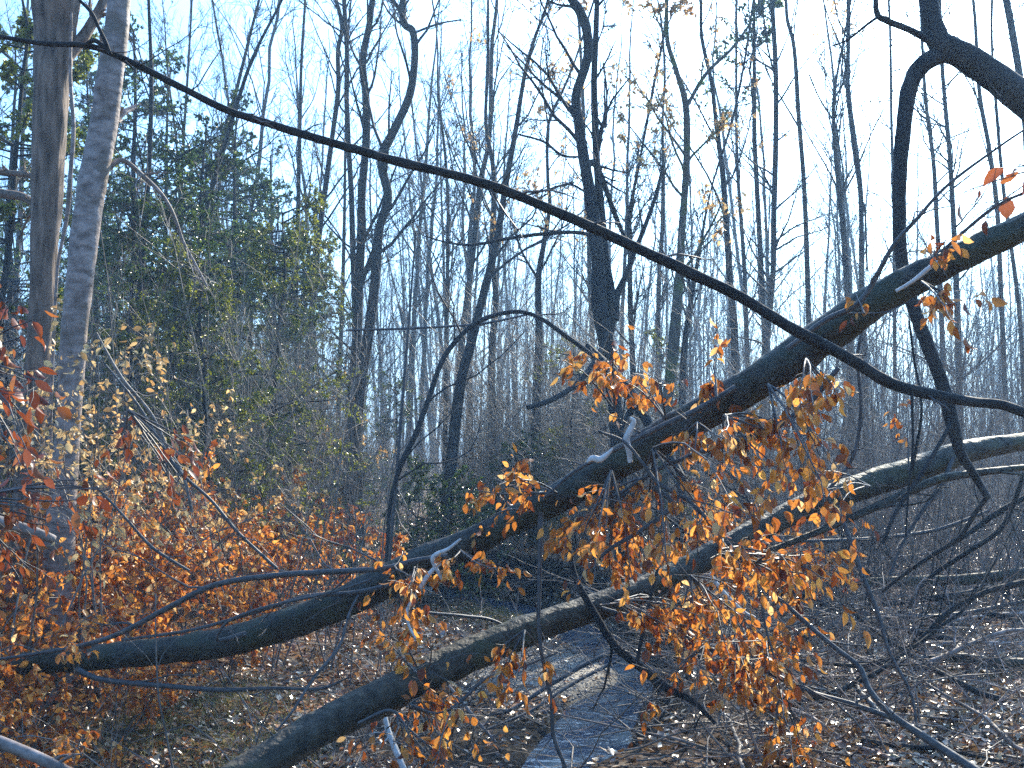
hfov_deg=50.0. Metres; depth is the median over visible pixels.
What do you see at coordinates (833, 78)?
bare tree
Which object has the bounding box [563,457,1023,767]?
undergrowth
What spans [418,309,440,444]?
bare tree
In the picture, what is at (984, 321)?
bare tree
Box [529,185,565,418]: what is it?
bare tree
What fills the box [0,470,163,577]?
beech sapling
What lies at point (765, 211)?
bare tree
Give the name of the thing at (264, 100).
bare tree
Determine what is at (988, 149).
bare tree
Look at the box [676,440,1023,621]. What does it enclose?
dead branch
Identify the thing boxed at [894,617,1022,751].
fallen stick
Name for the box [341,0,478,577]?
bare tree
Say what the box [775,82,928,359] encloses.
bare tree
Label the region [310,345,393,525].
holly tree
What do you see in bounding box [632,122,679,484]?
bare tree
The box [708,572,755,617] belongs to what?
fallen stick
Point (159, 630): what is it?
beech sapling
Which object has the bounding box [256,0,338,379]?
bare tree
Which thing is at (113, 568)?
beech sapling
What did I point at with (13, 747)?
bare branch
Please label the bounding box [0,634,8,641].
beech sapling
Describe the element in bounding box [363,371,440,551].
holly tree
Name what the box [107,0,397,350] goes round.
bare tree
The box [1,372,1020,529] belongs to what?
undergrowth
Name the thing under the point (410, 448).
bent sapling
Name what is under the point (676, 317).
bare tree
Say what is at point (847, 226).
bare tree
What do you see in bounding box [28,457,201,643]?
beech sapling
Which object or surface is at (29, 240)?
bare tree
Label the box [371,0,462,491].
bare tree
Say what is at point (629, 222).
bare tree
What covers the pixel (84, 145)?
bare tree
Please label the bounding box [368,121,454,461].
bare tree
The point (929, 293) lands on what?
bare tree
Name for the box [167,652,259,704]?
fallen stick
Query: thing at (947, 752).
bare branch
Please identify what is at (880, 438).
undergrowth
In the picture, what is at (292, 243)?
holly tree
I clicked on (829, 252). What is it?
bare tree
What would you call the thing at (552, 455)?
holly shrub
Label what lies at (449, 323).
bare tree
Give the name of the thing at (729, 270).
bare tree
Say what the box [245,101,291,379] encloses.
bare tree
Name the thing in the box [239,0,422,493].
bare tree
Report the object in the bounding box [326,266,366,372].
bare tree
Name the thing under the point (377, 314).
bare tree
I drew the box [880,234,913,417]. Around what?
bare tree
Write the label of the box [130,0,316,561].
bare tree
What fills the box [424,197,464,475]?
bare tree
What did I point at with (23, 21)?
holly tree
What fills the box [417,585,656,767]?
stream water
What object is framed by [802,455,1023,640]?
dead branch
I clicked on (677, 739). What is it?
fallen stick
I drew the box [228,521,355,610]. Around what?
beech sapling
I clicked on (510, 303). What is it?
bare tree
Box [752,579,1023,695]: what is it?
bare branch
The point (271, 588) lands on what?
undergrowth
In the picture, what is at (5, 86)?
holly tree
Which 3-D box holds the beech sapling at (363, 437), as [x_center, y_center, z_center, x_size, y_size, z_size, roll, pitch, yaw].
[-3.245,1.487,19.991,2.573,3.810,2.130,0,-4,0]
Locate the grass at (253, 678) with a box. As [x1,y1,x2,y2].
[14,561,560,767]
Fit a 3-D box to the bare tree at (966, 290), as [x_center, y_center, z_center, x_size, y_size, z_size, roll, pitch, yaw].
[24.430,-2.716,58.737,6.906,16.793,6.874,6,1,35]
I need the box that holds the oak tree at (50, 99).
[0,0,106,649]
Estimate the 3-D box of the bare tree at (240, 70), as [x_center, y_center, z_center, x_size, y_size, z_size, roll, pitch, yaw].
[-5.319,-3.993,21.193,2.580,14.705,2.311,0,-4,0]
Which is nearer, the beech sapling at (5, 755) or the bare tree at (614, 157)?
the beech sapling at (5, 755)
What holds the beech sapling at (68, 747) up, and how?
on the ground at (551, 601)
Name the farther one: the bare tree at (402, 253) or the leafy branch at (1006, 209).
the bare tree at (402, 253)
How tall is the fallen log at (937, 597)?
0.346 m
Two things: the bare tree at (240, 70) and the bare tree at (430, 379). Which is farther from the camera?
the bare tree at (430, 379)
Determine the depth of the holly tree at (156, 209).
13.06 m
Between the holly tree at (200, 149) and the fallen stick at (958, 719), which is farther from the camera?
the holly tree at (200, 149)
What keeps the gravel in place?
on the ground at (551, 601)
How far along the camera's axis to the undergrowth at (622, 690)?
6.82 m
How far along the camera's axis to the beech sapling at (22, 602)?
7.60 m
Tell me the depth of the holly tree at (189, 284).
12.49 m
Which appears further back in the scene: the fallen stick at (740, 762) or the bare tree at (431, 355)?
the bare tree at (431, 355)
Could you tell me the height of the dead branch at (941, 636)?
1.698 m
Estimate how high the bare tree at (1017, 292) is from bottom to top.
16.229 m
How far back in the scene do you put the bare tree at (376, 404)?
68.84 m
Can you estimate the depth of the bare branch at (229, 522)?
6.42 m
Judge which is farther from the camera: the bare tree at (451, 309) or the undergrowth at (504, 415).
the bare tree at (451, 309)
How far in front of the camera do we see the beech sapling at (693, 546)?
10.01 m
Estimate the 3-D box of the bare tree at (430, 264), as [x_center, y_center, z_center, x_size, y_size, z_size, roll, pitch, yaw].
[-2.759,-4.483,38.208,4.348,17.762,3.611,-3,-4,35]
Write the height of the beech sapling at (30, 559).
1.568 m
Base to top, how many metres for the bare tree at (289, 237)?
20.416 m
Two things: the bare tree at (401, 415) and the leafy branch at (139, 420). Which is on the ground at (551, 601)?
the bare tree at (401, 415)
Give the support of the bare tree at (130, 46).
on the ground at (551, 601)
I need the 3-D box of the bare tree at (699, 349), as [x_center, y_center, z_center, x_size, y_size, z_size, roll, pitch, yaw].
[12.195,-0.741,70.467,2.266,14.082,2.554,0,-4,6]
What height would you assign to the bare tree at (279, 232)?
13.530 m
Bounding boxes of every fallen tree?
[0,78,1023,767]
[221,320,1023,767]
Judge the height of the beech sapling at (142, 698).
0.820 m
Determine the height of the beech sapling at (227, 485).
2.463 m
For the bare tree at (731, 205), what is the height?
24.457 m
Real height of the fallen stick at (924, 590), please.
0.532 m
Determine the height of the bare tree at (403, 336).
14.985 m
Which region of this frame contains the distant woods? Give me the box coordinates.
[0,140,1023,475]
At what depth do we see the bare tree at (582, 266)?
51.07 m
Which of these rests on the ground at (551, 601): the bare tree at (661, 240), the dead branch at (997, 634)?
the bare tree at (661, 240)
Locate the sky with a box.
[0,0,1023,455]
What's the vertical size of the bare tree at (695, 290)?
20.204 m
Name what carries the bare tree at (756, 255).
on the ground at (551, 601)
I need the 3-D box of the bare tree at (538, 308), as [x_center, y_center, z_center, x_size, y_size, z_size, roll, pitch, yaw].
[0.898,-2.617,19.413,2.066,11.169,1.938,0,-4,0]
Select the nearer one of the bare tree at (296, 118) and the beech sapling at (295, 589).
the beech sapling at (295, 589)
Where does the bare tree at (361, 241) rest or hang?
on the ground at (551, 601)
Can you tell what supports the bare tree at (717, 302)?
on the ground at (551, 601)
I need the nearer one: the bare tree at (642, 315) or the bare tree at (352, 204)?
the bare tree at (352, 204)
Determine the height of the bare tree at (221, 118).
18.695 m
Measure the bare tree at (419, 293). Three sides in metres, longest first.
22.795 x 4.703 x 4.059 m
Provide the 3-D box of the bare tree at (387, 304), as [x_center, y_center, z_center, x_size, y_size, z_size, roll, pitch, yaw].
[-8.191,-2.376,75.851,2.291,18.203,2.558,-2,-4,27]
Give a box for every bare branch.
[0,516,55,542]
[0,735,85,767]
[95,332,208,511]
[95,486,189,571]
[105,364,297,568]
[526,331,613,409]
[585,343,693,494]
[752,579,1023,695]
[767,589,998,767]
[882,484,1023,588]
[885,473,1023,617]
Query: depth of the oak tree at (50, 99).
9.04 m
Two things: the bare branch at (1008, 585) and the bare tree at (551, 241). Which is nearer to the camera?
the bare branch at (1008, 585)
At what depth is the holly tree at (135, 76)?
17.43 m
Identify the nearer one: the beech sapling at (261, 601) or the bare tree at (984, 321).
the beech sapling at (261, 601)
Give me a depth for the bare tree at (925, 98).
23.28 m
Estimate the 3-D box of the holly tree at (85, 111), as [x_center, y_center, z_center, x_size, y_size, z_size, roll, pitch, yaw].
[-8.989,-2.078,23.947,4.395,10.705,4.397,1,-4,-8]
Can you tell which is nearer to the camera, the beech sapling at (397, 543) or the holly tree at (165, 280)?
the beech sapling at (397, 543)
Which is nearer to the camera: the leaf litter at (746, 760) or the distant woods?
the leaf litter at (746, 760)
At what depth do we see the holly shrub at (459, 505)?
14.86 m
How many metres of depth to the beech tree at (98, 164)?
8.53 m
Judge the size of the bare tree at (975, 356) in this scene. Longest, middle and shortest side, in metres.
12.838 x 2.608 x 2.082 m
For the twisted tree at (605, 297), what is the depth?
12.66 m
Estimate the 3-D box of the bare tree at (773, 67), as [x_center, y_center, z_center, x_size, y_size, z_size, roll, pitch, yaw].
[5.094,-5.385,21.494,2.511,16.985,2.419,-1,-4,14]
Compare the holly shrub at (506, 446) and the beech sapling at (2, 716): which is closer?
the beech sapling at (2, 716)
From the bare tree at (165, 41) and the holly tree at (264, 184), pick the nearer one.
the holly tree at (264, 184)
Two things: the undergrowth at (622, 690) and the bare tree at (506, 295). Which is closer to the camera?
the undergrowth at (622, 690)
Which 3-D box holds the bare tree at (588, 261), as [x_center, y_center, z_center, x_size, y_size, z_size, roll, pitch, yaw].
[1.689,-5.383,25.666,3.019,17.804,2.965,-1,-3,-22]
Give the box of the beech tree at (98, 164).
[41,0,207,683]
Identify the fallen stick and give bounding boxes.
[0,709,119,750]
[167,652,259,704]
[346,314,526,336]
[372,717,405,767]
[447,685,501,742]
[486,627,631,719]
[487,658,634,729]
[527,669,781,761]
[656,651,769,767]
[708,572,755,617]
[709,624,899,762]
[714,675,856,767]
[730,711,896,761]
[778,565,924,613]
[798,668,1022,731]
[800,509,989,558]
[815,561,1012,597]
[835,658,923,695]
[861,734,1023,766]
[890,612,966,643]
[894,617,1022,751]
[896,634,1014,693]
[899,638,1007,677]
[903,600,1007,632]
[922,601,970,649]
[931,641,1023,650]
[938,735,1023,767]
[946,698,1023,767]
[955,612,1023,620]
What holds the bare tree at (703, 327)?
on the ground at (551, 601)
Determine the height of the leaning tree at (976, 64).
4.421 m
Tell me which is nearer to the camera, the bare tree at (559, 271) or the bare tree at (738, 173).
the bare tree at (738, 173)
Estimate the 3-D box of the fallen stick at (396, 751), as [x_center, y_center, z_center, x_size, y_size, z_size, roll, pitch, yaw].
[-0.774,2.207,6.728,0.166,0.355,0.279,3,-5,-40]
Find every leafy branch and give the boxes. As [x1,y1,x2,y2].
[0,275,71,479]
[0,442,153,606]
[90,409,217,508]
[948,162,1023,234]
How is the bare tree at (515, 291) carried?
on the ground at (551, 601)
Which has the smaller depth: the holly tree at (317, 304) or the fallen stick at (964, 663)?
the fallen stick at (964, 663)
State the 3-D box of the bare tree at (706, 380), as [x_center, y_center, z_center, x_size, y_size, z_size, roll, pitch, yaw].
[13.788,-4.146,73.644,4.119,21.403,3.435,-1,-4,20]
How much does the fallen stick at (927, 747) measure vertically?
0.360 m
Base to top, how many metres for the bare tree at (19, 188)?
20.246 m
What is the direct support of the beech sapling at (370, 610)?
on the ground at (551, 601)
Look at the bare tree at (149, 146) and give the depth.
14.20 m
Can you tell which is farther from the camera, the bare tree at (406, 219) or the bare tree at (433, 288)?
the bare tree at (406, 219)
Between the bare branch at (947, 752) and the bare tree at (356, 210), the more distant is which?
the bare tree at (356, 210)
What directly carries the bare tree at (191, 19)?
on the ground at (551, 601)
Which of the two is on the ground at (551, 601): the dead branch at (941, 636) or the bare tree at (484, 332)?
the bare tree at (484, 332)
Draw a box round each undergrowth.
[0,100,1023,685]
[0,522,1022,767]
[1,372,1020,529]
[58,123,785,601]
[89,469,404,633]
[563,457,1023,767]
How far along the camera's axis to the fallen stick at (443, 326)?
9.13 m
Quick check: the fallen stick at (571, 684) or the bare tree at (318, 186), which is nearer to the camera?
the fallen stick at (571, 684)
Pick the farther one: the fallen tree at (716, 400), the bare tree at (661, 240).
the bare tree at (661, 240)
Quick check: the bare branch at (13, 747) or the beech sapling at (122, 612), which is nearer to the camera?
the bare branch at (13, 747)
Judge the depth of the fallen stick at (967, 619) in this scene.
9.73 m
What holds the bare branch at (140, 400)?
attached to the beech sapling at (117, 398)
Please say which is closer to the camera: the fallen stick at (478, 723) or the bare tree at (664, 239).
the fallen stick at (478, 723)
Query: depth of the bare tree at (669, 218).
62.27 m
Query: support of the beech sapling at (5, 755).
on the ground at (551, 601)
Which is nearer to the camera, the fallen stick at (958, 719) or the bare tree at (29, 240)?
the fallen stick at (958, 719)
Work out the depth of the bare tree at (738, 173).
24.19 m
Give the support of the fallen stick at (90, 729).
on the leaf litter at (746, 760)
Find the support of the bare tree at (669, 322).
on the ground at (551, 601)
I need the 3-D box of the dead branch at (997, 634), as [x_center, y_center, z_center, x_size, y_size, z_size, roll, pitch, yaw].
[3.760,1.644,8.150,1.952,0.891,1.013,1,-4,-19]
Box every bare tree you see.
[0,0,127,376]
[0,8,72,268]
[3,128,61,288]
[6,210,29,355]
[24,82,85,312]
[25,89,121,426]
[58,117,92,406]
[68,21,142,232]
[72,0,282,478]
[74,50,121,413]
[83,42,163,392]
[100,114,148,394]
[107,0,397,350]
[120,16,189,396]
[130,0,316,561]
[136,0,193,298]
[152,0,230,231]
[175,0,267,343]
[189,58,247,249]
[198,0,323,349]
[220,150,244,322]
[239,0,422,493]
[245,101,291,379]
[251,176,319,356]
[254,172,331,359]
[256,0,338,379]
[260,161,348,398]
[265,3,356,454]
[273,111,334,366]
[281,29,353,367]
[285,0,434,557]
[305,0,527,498]
[311,0,424,534]
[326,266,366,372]
[327,0,455,574]
[329,118,388,435]
[337,167,461,481]
[340,164,392,471]
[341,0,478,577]
[343,211,433,443]
[346,27,428,492]
[346,252,401,479]
[355,230,481,560]
[356,67,526,485]
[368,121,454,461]
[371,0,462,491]
[375,0,521,479]
[377,10,501,502]
[377,37,443,485]
[378,226,399,476]
[380,164,420,476]
[382,168,423,385]
[388,0,563,380]
[392,150,452,487]
[397,0,529,517]
[402,204,481,399]
[416,55,585,482]
[416,247,453,439]
[417,40,530,502]
[417,187,452,456]
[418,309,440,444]
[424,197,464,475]
[429,168,466,485]
[430,33,506,485]
[432,0,648,598]
[444,0,559,502]
[460,199,519,421]
[467,178,497,450]
[471,160,564,407]
[474,68,582,440]
[485,177,528,461]
[489,227,522,430]
[499,201,522,417]
[506,196,613,401]
[507,0,617,546]
[507,195,587,424]
[508,82,586,431]
[513,204,551,422]
[526,2,639,438]
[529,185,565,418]
[551,183,588,349]
[551,240,585,380]
[554,246,568,369]
[557,139,586,448]
[564,14,675,557]
[582,0,660,416]
[599,0,681,372]
[599,0,790,523]
[603,0,772,568]
[619,43,794,493]
[627,153,679,422]
[629,0,723,518]
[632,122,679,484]
[634,93,696,377]
[637,245,655,383]
[638,279,645,398]
[645,0,914,404]
[646,0,773,553]
[649,132,753,399]
[655,249,697,399]
[660,0,800,495]
[666,0,854,483]
[669,132,736,383]
[677,159,715,396]
[688,266,705,391]
[690,0,784,511]
[695,193,725,450]
[697,145,764,482]
[699,175,739,473]
[707,0,832,506]
[718,239,792,362]
[728,0,813,526]
[736,95,880,412]
[741,167,784,453]
[747,153,796,332]
[762,0,916,535]
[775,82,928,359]
[776,1,871,456]
[799,30,876,297]
[800,45,904,446]
[804,0,883,542]
[814,136,884,422]
[816,103,867,472]
[824,205,855,434]
[831,0,958,523]
[852,0,1017,521]
[855,0,1023,530]
[865,78,947,437]
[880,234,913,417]
[900,0,1015,534]
[911,179,1011,382]
[912,224,962,407]
[964,225,998,432]
[967,292,984,434]
[968,200,1013,414]
[972,224,1002,478]
[978,193,1023,458]
[990,0,1023,452]
[997,213,1023,400]
[1003,0,1023,156]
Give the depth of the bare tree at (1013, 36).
18.33 m
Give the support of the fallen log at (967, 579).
on the ground at (551, 601)
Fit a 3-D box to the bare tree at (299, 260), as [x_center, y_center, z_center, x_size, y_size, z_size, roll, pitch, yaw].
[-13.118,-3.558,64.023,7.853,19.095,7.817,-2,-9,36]
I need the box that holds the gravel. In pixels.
[387,631,684,735]
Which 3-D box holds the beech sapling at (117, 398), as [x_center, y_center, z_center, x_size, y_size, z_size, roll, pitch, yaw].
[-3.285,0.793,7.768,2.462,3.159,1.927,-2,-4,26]
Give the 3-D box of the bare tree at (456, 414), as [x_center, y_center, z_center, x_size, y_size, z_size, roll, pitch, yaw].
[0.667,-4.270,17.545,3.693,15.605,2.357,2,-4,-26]
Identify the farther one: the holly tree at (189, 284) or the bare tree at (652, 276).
the bare tree at (652, 276)
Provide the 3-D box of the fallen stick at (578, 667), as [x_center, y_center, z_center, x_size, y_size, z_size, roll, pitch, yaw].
[0.444,2.367,9.013,1.465,0.723,0.242,2,-4,-31]
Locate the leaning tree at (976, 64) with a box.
[832,0,1023,598]
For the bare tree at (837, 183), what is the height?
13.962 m
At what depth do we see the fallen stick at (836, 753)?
5.47 m
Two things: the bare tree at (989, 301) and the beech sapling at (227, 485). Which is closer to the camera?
the beech sapling at (227, 485)
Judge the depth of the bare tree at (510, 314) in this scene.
66.61 m
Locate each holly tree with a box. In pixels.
[0,0,181,531]
[0,24,108,445]
[4,21,211,463]
[10,54,160,465]
[14,11,228,493]
[15,167,226,529]
[85,112,301,572]
[88,45,256,450]
[90,129,268,427]
[93,174,280,588]
[105,232,254,497]
[105,233,315,597]
[135,329,278,578]
[141,184,380,585]
[146,85,319,483]
[176,211,340,527]
[191,160,304,457]
[218,139,369,461]
[218,203,353,545]
[234,229,383,552]
[264,261,370,535]
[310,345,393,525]
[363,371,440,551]
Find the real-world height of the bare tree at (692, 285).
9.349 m
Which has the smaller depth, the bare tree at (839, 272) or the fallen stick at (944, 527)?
the fallen stick at (944, 527)
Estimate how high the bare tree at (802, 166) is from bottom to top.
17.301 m
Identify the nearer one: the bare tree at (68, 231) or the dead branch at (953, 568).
the dead branch at (953, 568)
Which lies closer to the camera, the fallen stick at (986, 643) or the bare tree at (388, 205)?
the fallen stick at (986, 643)
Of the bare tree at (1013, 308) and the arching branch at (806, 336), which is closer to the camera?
the arching branch at (806, 336)
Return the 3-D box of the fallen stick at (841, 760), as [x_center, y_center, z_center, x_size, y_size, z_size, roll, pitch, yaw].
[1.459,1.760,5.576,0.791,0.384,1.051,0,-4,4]
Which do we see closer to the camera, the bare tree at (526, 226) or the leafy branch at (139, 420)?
the leafy branch at (139, 420)
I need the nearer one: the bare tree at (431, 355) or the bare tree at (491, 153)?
the bare tree at (491, 153)
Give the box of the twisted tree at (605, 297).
[410,0,671,651]
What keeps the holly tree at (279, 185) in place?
on the ground at (551, 601)
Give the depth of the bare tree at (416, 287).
35.30 m
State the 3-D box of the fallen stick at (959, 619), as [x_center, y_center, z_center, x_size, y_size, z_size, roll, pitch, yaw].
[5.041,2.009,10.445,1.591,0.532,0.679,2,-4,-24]
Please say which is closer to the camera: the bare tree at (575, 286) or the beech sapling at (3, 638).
the beech sapling at (3, 638)
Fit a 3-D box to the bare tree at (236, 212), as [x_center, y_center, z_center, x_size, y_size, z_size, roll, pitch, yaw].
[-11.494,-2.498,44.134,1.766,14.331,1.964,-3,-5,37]
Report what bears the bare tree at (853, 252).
on the ground at (551, 601)
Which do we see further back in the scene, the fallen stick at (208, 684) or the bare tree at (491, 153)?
the bare tree at (491, 153)
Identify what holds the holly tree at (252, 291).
on the ground at (551, 601)
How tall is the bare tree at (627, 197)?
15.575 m
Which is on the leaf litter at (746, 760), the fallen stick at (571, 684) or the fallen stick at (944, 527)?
the fallen stick at (571, 684)
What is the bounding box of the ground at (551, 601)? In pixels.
[1,457,1023,767]
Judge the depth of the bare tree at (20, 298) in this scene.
63.56 m
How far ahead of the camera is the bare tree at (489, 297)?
74.24 m
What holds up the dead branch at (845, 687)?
on the leaf litter at (746, 760)
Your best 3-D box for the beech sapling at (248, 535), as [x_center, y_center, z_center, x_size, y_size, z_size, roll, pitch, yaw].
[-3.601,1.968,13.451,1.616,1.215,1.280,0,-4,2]
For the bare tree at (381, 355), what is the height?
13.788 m
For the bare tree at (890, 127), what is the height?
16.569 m
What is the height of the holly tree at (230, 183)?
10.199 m
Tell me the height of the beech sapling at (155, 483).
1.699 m
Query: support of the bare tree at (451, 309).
on the ground at (551, 601)
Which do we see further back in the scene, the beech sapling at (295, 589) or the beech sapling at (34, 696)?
the beech sapling at (295, 589)
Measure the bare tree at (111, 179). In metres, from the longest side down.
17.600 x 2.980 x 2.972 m
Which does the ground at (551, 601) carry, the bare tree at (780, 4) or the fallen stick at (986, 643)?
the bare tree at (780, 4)
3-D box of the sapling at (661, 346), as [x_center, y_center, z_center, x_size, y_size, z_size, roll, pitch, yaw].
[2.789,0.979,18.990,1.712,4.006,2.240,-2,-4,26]
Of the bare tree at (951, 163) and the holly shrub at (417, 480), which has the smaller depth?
the holly shrub at (417, 480)
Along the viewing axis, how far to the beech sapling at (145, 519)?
10.04 m
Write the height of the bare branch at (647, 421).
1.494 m
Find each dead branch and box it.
[502,504,836,680]
[590,436,965,643]
[638,501,867,615]
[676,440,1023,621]
[682,409,978,573]
[717,520,910,656]
[739,502,1006,702]
[760,503,1023,713]
[762,542,913,726]
[787,484,973,575]
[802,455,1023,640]
[897,550,1023,669]
[937,494,1023,599]
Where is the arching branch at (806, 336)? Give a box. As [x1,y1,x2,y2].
[0,0,1023,537]
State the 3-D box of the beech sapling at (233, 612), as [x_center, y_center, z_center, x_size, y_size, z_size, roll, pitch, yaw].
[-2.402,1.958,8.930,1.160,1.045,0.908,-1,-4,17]
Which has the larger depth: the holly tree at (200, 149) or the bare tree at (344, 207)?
the bare tree at (344, 207)
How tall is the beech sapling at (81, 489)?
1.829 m
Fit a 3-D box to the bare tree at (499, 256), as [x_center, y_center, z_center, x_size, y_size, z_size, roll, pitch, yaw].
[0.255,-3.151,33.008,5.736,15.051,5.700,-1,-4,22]
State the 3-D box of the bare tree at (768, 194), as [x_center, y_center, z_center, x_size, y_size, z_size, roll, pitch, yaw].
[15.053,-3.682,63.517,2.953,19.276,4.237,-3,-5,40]
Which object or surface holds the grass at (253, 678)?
on the ground at (551, 601)
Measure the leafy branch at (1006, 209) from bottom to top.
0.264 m
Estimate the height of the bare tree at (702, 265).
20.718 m
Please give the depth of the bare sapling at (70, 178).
8.88 m
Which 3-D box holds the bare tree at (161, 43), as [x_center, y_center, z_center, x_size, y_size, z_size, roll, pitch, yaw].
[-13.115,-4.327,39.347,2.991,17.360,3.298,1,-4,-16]
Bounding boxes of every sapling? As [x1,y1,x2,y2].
[0,277,223,737]
[0,321,209,715]
[0,450,121,574]
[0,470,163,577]
[0,476,89,610]
[0,509,195,649]
[0,528,47,650]
[0,534,90,677]
[0,591,133,737]
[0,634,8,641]
[0,634,99,767]
[0,681,36,767]
[0,701,32,762]
[0,726,150,767]
[1,440,104,575]
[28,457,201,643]
[42,495,171,615]
[48,12,75,476]
[55,623,189,741]
[68,546,203,697]
[75,480,235,631]
[77,615,232,717]
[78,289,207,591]
[79,376,328,636]
[81,491,301,638]
[87,476,198,560]
[88,439,262,601]
[104,453,181,524]
[117,473,249,599]
[155,565,267,686]
[172,514,287,569]
[183,492,359,623]
[193,463,313,603]
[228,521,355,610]
[278,496,423,590]
[284,364,396,561]
[316,575,373,626]
[385,221,717,562]
[626,327,721,546]
[659,480,866,629]
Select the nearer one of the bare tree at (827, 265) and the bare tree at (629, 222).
the bare tree at (629, 222)
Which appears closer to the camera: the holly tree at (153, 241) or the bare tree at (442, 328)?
the holly tree at (153, 241)
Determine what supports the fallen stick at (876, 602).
on the leaf litter at (746, 760)
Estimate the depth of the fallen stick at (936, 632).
9.62 m
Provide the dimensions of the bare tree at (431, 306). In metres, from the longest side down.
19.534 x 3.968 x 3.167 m
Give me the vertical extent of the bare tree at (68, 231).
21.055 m
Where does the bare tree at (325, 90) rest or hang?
on the ground at (551, 601)
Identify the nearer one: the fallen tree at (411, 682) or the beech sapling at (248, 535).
the fallen tree at (411, 682)
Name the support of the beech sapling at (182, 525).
on the ground at (551, 601)
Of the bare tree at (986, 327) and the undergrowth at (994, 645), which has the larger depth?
the bare tree at (986, 327)
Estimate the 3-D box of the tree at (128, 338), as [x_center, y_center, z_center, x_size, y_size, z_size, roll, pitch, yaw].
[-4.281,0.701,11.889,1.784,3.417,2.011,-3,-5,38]
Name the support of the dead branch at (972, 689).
on the leaf litter at (746, 760)
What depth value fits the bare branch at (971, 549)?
7.83 m
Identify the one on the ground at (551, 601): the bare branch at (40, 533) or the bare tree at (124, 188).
the bare tree at (124, 188)
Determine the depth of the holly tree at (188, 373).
14.10 m
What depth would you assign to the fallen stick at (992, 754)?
5.59 m
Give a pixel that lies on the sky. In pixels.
(1012, 151)
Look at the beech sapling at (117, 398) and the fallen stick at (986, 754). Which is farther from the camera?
the beech sapling at (117, 398)
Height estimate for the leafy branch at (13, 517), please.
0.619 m
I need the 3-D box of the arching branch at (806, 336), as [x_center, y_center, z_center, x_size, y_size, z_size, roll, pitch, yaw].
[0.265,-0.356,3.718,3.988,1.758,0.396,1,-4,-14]
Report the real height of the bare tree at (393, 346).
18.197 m
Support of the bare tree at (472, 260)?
on the ground at (551, 601)
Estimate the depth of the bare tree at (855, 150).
20.34 m
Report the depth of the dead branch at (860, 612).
11.08 m
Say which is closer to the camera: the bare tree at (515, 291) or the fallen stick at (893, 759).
the fallen stick at (893, 759)
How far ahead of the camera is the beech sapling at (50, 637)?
7.05 m
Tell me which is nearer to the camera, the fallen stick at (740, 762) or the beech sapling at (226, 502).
the fallen stick at (740, 762)
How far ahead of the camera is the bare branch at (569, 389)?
11.30 m
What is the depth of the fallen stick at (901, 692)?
7.69 m
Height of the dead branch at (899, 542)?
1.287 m
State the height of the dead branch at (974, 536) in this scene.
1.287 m
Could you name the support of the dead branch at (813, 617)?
on the ground at (551, 601)
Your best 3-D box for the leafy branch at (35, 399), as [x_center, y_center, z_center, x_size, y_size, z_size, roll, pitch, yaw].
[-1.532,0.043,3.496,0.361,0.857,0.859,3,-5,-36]
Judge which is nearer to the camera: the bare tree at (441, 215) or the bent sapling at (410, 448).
the bent sapling at (410, 448)
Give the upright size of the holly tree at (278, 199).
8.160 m
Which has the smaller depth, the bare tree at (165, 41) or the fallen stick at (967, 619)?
the fallen stick at (967, 619)
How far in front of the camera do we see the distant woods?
85.60 m
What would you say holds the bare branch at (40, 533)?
attached to the fallen tree at (716, 400)
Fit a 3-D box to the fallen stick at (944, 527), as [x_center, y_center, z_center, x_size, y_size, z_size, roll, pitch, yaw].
[3.264,1.275,9.261,1.711,0.419,0.526,0,-4,-5]
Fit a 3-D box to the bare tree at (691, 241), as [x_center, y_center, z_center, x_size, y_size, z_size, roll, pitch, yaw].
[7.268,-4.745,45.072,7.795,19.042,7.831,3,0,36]
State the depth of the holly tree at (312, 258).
20.17 m
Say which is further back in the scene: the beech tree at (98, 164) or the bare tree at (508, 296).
the bare tree at (508, 296)
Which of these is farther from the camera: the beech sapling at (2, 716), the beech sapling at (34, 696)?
the beech sapling at (34, 696)
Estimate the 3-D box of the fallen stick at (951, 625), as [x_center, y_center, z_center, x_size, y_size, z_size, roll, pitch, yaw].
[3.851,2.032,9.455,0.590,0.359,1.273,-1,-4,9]
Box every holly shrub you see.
[332,454,486,601]
[385,464,512,615]
[432,429,582,549]
[513,338,653,550]
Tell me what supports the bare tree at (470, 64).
on the ground at (551, 601)
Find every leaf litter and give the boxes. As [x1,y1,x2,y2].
[0,504,1023,767]
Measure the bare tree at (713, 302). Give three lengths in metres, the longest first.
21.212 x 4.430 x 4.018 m
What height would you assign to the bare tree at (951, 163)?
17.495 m
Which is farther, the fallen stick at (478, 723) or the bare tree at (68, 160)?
the bare tree at (68, 160)
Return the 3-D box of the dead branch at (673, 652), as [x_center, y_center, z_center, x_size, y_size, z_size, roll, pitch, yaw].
[0.942,1.442,8.275,1.440,1.302,2.768,2,-4,-25]
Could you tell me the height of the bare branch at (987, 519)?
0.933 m
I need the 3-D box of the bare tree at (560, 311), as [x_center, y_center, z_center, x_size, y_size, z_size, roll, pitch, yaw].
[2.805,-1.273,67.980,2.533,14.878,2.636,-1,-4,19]
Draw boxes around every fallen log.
[825,558,1023,597]
[883,578,1023,606]
[917,651,1023,673]
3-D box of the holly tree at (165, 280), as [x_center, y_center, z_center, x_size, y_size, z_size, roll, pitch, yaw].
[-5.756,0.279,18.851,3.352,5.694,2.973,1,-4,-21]
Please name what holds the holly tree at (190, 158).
on the ground at (551, 601)
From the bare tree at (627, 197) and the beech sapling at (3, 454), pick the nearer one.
the beech sapling at (3, 454)

